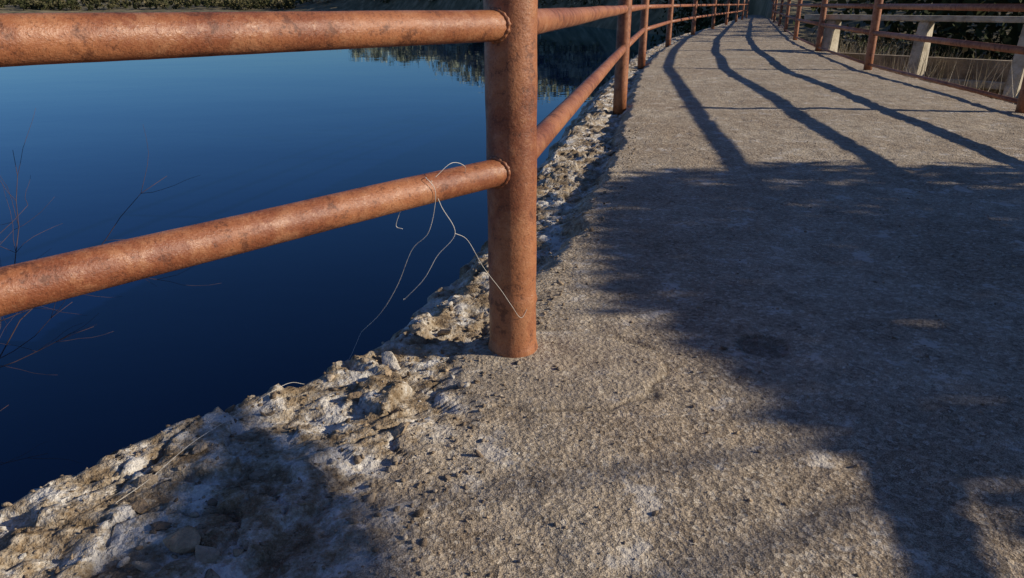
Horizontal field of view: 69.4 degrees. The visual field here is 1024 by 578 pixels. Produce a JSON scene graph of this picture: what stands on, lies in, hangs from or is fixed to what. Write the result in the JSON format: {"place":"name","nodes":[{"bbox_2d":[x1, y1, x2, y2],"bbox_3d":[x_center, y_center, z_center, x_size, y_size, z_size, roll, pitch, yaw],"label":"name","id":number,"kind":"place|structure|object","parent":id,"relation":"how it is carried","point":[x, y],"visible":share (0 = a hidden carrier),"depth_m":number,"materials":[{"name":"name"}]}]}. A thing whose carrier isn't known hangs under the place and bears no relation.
{"place":"outdoors","nodes":[
{"label":"outdoors","id":0,"kind":"place"},
{"bbox_2d":[0,26,673,508],"bbox_3d":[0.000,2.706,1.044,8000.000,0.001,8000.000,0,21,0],"label":"lake water","id":1,"kind":"structure","parent":0,"point":[226,136],"depth_m":11.17,"materials":[{"name":"blue liquid"}]},
{"bbox_2d":[0,15,1023,577],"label":"dam walkway","id":2,"kind":"structure","parent":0,"point":[752,89],"depth_m":1.43,"materials":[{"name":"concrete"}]},
{"bbox_2d":[0,108,219,464],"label":"bare shrub","id":3,"kind":"object","parent":2,"relation":"on","point":[16,250],"visible":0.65,"depth_m":2.27,"materials":[{"name":"brown plant"}]},
{"bbox_2d":[127,312,482,577],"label":"broken rock","id":4,"kind":"object","parent":2,"relation":"on","point":[186,539],"visible":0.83,"depth_m":1.03,"materials":[{"name":"stone"}]},
{"bbox_2d":[1,89,629,508],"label":"rubble","id":5,"kind":"object","parent":2,"relation":"on","point":[145,479],"visible":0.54,"depth_m":1.42,"materials":[{"name":"stone"}]},
{"bbox_2d":[116,162,525,502],"bbox_3d":[-0.359,0.015,1.347,0.327,0.482,0.821,19,28,40],"label":"fishing line","id":6,"kind":"object","parent":2,"relation":"on","point":[391,296],"visible":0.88,"depth_m":1.38,"materials":[{"name":"plastic"}]},
{"bbox_2d":[0,0,748,357],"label":"metal railing","id":7,"kind":"object","parent":2,"relation":"on","point":[518,136],"visible":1,"depth_m":1.15,"materials":[{"name":"metal"}]},
{"bbox_2d":[821,20,841,51],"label":"pier","id":8,"kind":"structure","parent":2,"relation":"on","point":[830,40],"depth_m":11.60,"materials":[{"name":"concrete"}]},
{"bbox_2d":[804,14,1023,22],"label":"coping","id":9,"kind":"object","parent":8,"relation":"on","point":[997,19],"visible":1,"depth_m":10.55,"materials":[{"name":"concrete"}]},
{"bbox_2d":[771,0,1023,112],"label":"metal railing","id":10,"kind":"object","parent":2,"relation":"on","point":[874,32],"visible":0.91,"depth_m":7.51,"materials":[{"name":"metal"}]},
{"bbox_2d":[904,21,934,80],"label":"pier","id":11,"kind":"structure","parent":2,"relation":"on","point":[924,28],"depth_m":10.70,"materials":[{"name":"concrete"}]},
{"bbox_2d":[1002,24,1023,104],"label":"pier","id":12,"kind":"structure","parent":2,"relation":"on","point":[1016,68],"depth_m":9.84,"materials":[{"name":"concrete"}]},
{"bbox_2d":[0,0,1023,59],"bbox_3d":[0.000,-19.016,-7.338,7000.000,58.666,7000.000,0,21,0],"label":"terrain","id":13,"kind":"structure","parent":0,"point":[760,7],"depth_m":100.80,"materials":[{"name":"plant"}]},
{"bbox_2d":[0,0,689,11],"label":"distant trees","id":14,"kind":"object","parent":13,"relation":"on","point":[111,4],"visible":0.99,"depth_m":252.96,"materials":[{"name":"green plant"}]},
{"bbox_2d":[650,0,1023,59],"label":"woodland","id":15,"kind":"object","parent":13,"relation":"on","point":[956,30],"visible":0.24,"depth_m":22.83,"materials":[{"name":"green plant"}]},
{"bbox_2d":[837,52,1012,99],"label":"back wall","id":16,"kind":"structure","parent":13,"relation":"on","point":[975,69],"depth_m":10.82,"materials":[{"name":"concrete"}]},
{"bbox_2d":[925,77,1005,89],"bbox_3d":[6.945,-2.815,10.282,0.217,0.090,5.998,-18,28,-39],"label":"ledge","id":17,"kind":"object","parent":16,"relation":"attached to","point":[971,82],"depth_m":10.50,"materials":[{"name":"concrete"}]},
{"bbox_2d":[805,33,1023,103],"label":"dry grass","id":18,"kind":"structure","parent":0,"point":[896,64],"depth_m":9.95,"materials":[{"name":"brown plant"}]}
]}

